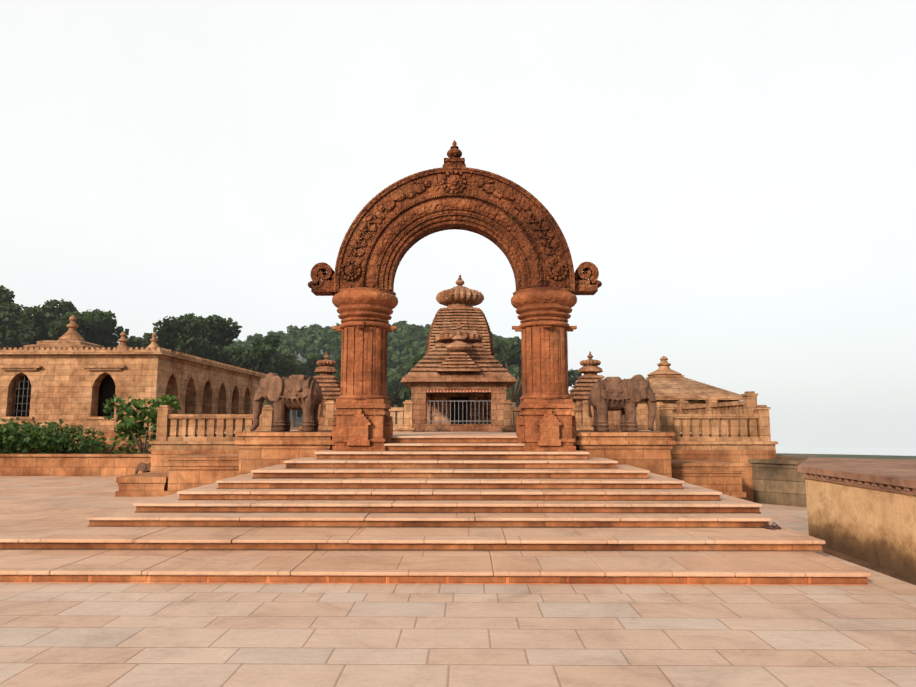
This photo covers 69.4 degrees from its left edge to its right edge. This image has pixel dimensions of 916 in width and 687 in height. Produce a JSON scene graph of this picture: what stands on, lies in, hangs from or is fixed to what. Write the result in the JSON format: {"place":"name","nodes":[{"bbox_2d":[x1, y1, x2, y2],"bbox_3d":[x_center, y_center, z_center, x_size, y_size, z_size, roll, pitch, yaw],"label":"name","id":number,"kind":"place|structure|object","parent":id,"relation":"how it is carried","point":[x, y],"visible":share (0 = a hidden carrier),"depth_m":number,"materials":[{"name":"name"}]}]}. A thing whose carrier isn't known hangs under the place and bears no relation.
{"place":"outdoors","nodes":[
{"label":"outdoors","id":0,"kind":"place"},
{"bbox_2d":[0,285,14,302],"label":"tree","id":1,"kind":"object","parent":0,"point":[8,295],"visible":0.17,"depth_m":50.90,"materials":[{"name":"green plant"}]},
{"bbox_2d":[0,291,56,349],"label":"tree","id":2,"kind":"object","parent":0,"point":[13,321],"depth_m":46.46,"materials":[{"name":"green plant"}]},
{"bbox_2d":[16,299,128,349],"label":"tree","id":3,"kind":"object","parent":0,"point":[99,325],"depth_m":45.93,"materials":[{"name":"green plant"}]},
{"bbox_2d":[0,454,150,475],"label":"planter wall","id":4,"kind":"structure","parent":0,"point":[68,464],"depth_m":17.81,"materials":[{"name":"stone"}]},
{"bbox_2d":[0,315,266,429],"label":"pavilion","id":5,"kind":"structure","parent":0,"point":[68,371],"depth_m":23.90,"materials":[{"name":"stone"}]},
{"bbox_2d":[11,374,30,416],"bbox_3d":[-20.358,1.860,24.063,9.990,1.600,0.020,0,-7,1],"label":"window grille","id":6,"kind":"object","parent":5,"relation":"attached to","point":[23,388],"visible":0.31,"depth_m":24.00,"materials":[{"name":"grey metal"}]},
{"bbox_2d":[14,374,115,416],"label":"arched windows","id":7,"kind":"structure","parent":5,"relation":"attached to","point":[107,387],"depth_m":24.53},
{"bbox_2d":[126,335,143,349],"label":"tree","id":8,"kind":"object","parent":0,"point":[135,341],"visible":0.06,"depth_m":51.03,"materials":[{"name":"green plant"}]},
{"bbox_2d":[140,313,241,362],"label":"tree","id":9,"kind":"object","parent":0,"point":[195,331],"depth_m":45.77,"materials":[{"name":"green plant"}]},
{"bbox_2d":[224,334,300,375],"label":"tree","id":10,"kind":"object","parent":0,"point":[256,354],"depth_m":47.58,"materials":[{"name":"green plant"}]},
{"bbox_2d":[250,358,298,404],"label":"tree","id":11,"kind":"object","parent":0,"point":[256,369],"depth_m":71.69,"materials":[{"name":"green plant"}]},
{"bbox_2d":[260,353,324,426],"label":"tree","id":12,"kind":"object","parent":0,"point":[307,366],"depth_m":51.34,"materials":[{"name":"green plant"}]},
{"bbox_2d":[333,357,387,384],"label":"tree","id":13,"kind":"object","parent":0,"point":[338,365],"depth_m":59.62,"materials":[{"name":"green plant"}]},
{"bbox_2d":[387,363,415,423],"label":"tree","id":14,"kind":"object","parent":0,"point":[394,383],"depth_m":76.51,"materials":[{"name":"green plant"}]},
{"bbox_2d":[0,503,915,686],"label":"plaza paving","id":15,"kind":"structure","parent":0,"point":[325,635],"depth_m":5.18,"materials":[{"name":"beige stone"}]},
{"bbox_2d":[0,427,775,501],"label":"platform","id":16,"kind":"structure","parent":15,"relation":"on","point":[158,460],"depth_m":14.11,"materials":[{"name":"stone"}]},
{"bbox_2d":[149,405,273,449],"bbox_3d":[-5.292,1.830,14.461,2.680,0.960,0.480,0,-7,1],"label":"balustrade","id":17,"kind":"object","parent":16,"relation":"on","point":[167,438],"visible":0.83,"depth_m":14.40,"materials":[{"name":"stone"}]},
{"bbox_2d":[177,430,729,435],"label":"platform paving","id":18,"kind":"structure","parent":16,"relation":"on","point":[454,433],"depth_m":15.18,"materials":[{"name":"beige stone"}]},
{"bbox_2d":[298,351,340,430],"bbox_3d":[-4.500,1.608,22.489,1.426,2.697,1.426,0,-7,1],"label":"shrine","id":19,"kind":"object","parent":18,"relation":"on","point":[328,382],"visible":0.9,"depth_m":22.09,"materials":[{"name":"stone"}]},
{"bbox_2d":[321,400,415,431],"bbox_3d":[-2.425,1.988,18.086,2.530,0.870,0.480,0,-7,1],"label":"rail","id":20,"kind":"object","parent":18,"relation":"on","point":[406,426],"visible":0.4,"depth_m":17.99,"materials":[{"name":"stone"}]},
{"bbox_2d":[500,400,593,431],"bbox_3d":[2.425,1.981,18.031,2.530,0.870,0.480,0,-7,1],"label":"rail","id":21,"kind":"object","parent":18,"relation":"on","point":[582,413],"visible":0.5,"depth_m":17.93,"materials":[{"name":"stone"}]},
{"bbox_2d":[569,352,619,430],"bbox_3d":[4.499,1.595,22.387,1.518,2.697,1.518,0,-7,1],"label":"shrine","id":22,"kind":"object","parent":18,"relation":"on","point":[590,369],"visible":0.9,"depth_m":21.96,"materials":[{"name":"stone"}]},
{"bbox_2d":[613,356,742,430],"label":"hall","id":23,"kind":"structure","parent":16,"relation":"on","point":[669,386],"depth_m":24.95,"materials":[{"name":"stone"}]},
{"bbox_2d":[653,391,757,436],"bbox_3d":[6.552,2.064,18.174,0.480,1.140,7.380,0,-7,1],"label":"balustrade","id":24,"kind":"object","parent":16,"relation":"on","point":[747,404],"visible":0.42,"depth_m":16.71,"materials":[{"name":"stone"}]},
{"bbox_2d":[658,405,777,449],"bbox_3d":[5.558,1.815,14.337,2.480,0.960,0.480,0,-7,1],"label":"balustrade","id":25,"kind":"object","parent":16,"relation":"on","point":[759,438],"visible":0.9,"depth_m":14.27,"materials":[{"name":"stone"}]},
{"bbox_2d":[0,551,867,584],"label":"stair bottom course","id":26,"kind":"object","parent":15,"relation":"on","point":[493,579],"depth_m":6.84,"materials":[{"name":"stone"}]},
{"bbox_2d":[0,438,823,551],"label":"stair risers","id":27,"kind":"object","parent":26,"relation":"on","point":[445,509],"visible":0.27,"depth_m":9.43,"materials":[{"name":"stone"}]},
{"bbox_2d":[115,431,745,496],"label":"pedestal walls","id":28,"kind":"structure","parent":27,"relation":"on","point":[650,451],"depth_m":12.16,"materials":[{"name":"stone"}]},
{"bbox_2d":[135,462,150,473],"bbox_3d":[-7.237,2.967,15.381,0.496,0.410,0.226,2,-7,-19],"label":"stone statue","id":29,"kind":"object","parent":28,"relation":"on","point":[143,467],"visible":0.44,"depth_m":15.30,"materials":[{"name":"stone"}]},
{"bbox_2d":[250,372,323,431],"bbox_3d":[-3.373,1.159,13.070,1.462,1.168,0.654,0,-7,3],"label":"elephant","id":30,"kind":"object","parent":28,"relation":"on","point":[285,395],"visible":0.98,"depth_m":12.86},
{"bbox_2d":[588,374,656,431],"bbox_3d":[3.226,1.172,12.989,1.360,1.122,0.629,0,-7,-2],"label":"elephant","id":31,"kind":"object","parent":28,"relation":"on","point":[624,396],"visible":1,"depth_m":12.79},
{"bbox_2d":[0,435,871,576],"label":"stair treads","id":32,"kind":"object","parent":26,"relation":"on","point":[49,509],"visible":0.62,"depth_m":8.48,"materials":[{"name":"beige stone"}]},
{"bbox_2d":[332,287,576,450],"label":"pillars","id":33,"kind":"structure","parent":32,"relation":"on","point":[363,420],"depth_m":11.93,"materials":[{"name":"brown stone"}]},
{"bbox_2d":[308,140,601,295],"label":"arch","id":34,"kind":"structure","parent":33,"relation":"on","point":[391,225],"depth_m":12.32,"materials":[{"name":"brown stone"}]},
{"bbox_2d":[761,522,780,528],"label":"sandals","id":35,"kind":"object","parent":32,"relation":"on","point":[776,526],"visible":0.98,"depth_m":8.77,"materials":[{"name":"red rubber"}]},
{"bbox_2d":[748,459,806,506],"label":"dark retaining wall","id":36,"kind":"structure","parent":15,"relation":"on","point":[779,482],"depth_m":13.56,"materials":[{"name":"stone"}]},
{"bbox_2d":[770,455,806,460],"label":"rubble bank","id":37,"kind":"structure","parent":36,"relation":"on","point":[780,457],"depth_m":13.94,"materials":[{"name":"brown stone"}]},
{"bbox_2d":[805,478,915,578],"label":"ochre wall","id":38,"kind":"structure","parent":15,"relation":"on","point":[877,527],"depth_m":7.80,"materials":[{"name":"paint"}]},
{"bbox_2d":[798,457,915,494],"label":"wall coping","id":39,"kind":"object","parent":38,"relation":"on","point":[895,475],"visible":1,"depth_m":8.49,"materials":[{"name":"brown stone"}]},
{"bbox_2d":[0,0,915,448],"label":"sky","id":40,"kind":"structure","parent":0,"point":[737,178],"materials":[{"name":"white"}]},
{"bbox_2d":[400,275,516,431],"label":"temple","id":41,"kind":"structure","parent":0,"point":[460,355],"depth_m":20.23,"materials":[{"name":"stone"}]},
{"bbox_2d":[426,390,490,391],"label":"decorative trim","id":42,"kind":"structure","parent":41,"relation":"attached to","point":[458,390],"depth_m":19.84,"materials":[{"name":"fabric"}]},
{"bbox_2d":[450,397,467,423],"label":"gate","id":43,"kind":"structure","parent":41,"relation":"on","point":[463,413],"depth_m":22.18,"materials":[{"name":"black metal"}]},
{"bbox_2d":[434,401,487,423],"bbox_3d":[0.021,2.068,19.870,1.976,0.705,0.024,0,-7,1],"label":"metal fence","id":44,"kind":"object","parent":41,"relation":"attached to","point":[450,412],"visible":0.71,"depth_m":19.87,"materials":[{"name":"silver metal"}]},
{"bbox_2d":[493,336,521,423],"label":"tree","id":45,"kind":"object","parent":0,"point":[510,349],"depth_m":57.45,"materials":[{"name":"green plant"}]},
{"bbox_2d":[512,368,581,400],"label":"tree","id":46,"kind":"object","parent":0,"point":[572,377],"visible":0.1,"depth_m":62.34,"materials":[{"name":"green plant"}]},
{"bbox_2d":[295,349,915,459],"bbox_3d":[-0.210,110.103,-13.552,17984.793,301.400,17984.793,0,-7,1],"label":"ground","id":47,"kind":"structure","parent":0,"point":[870,453],"depth_m":6061.21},
{"bbox_2d":[290,341,420,426],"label":"hill forest trunks","id":48,"kind":"object","parent":47,"relation":"on","point":[299,359],"depth_m":139.01,"materials":[{"name":"grey"}]},
{"bbox_2d":[225,321,521,417],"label":"trees","id":49,"kind":"object","parent":48,"relation":"on","point":[306,343],"visible":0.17,"depth_m":248.54,"materials":[{"name":"green plant"}]},
{"bbox_2d":[822,547,915,585],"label":"curb","id":50,"kind":"structure","parent":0,"point":[894,574],"depth_m":7.54,"materials":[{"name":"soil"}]},
{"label":"planter soil","id":51,"kind":"structure","parent":0,"visible":0},
{"bbox_2d":[0,417,89,453],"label":"hedge","id":52,"kind":"object","parent":51,"relation":"on","point":[22,439],"visible":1,"depth_m":19.02,"materials":[{"name":"green plant"}]},
{"bbox_2d":[1,429,152,453],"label":"planter plants","id":53,"kind":"object","parent":51,"relation":"on","point":[135,450],"visible":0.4,"depth_m":20.25,"materials":[{"name":"green plant"}]},
{"bbox_2d":[67,427,106,453],"bbox_3d":[-10.542,2.855,18.881,0.984,0.936,1.026,0,-7,1],"label":"round bush","id":54,"kind":"object","parent":51,"relation":"on","point":[93,444],"visible":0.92,"depth_m":18.80,"materials":[{"name":"green plant"}]},
{"bbox_2d":[101,394,180,453],"bbox_3d":[-9.274,2.401,19.412,2.182,1.858,1.203,0,-7,1],"label":"shrub","id":55,"kind":"object","parent":51,"relation":"on","point":[129,421],"depth_m":19.25,"materials":[{"name":"green plant"}]}
]}

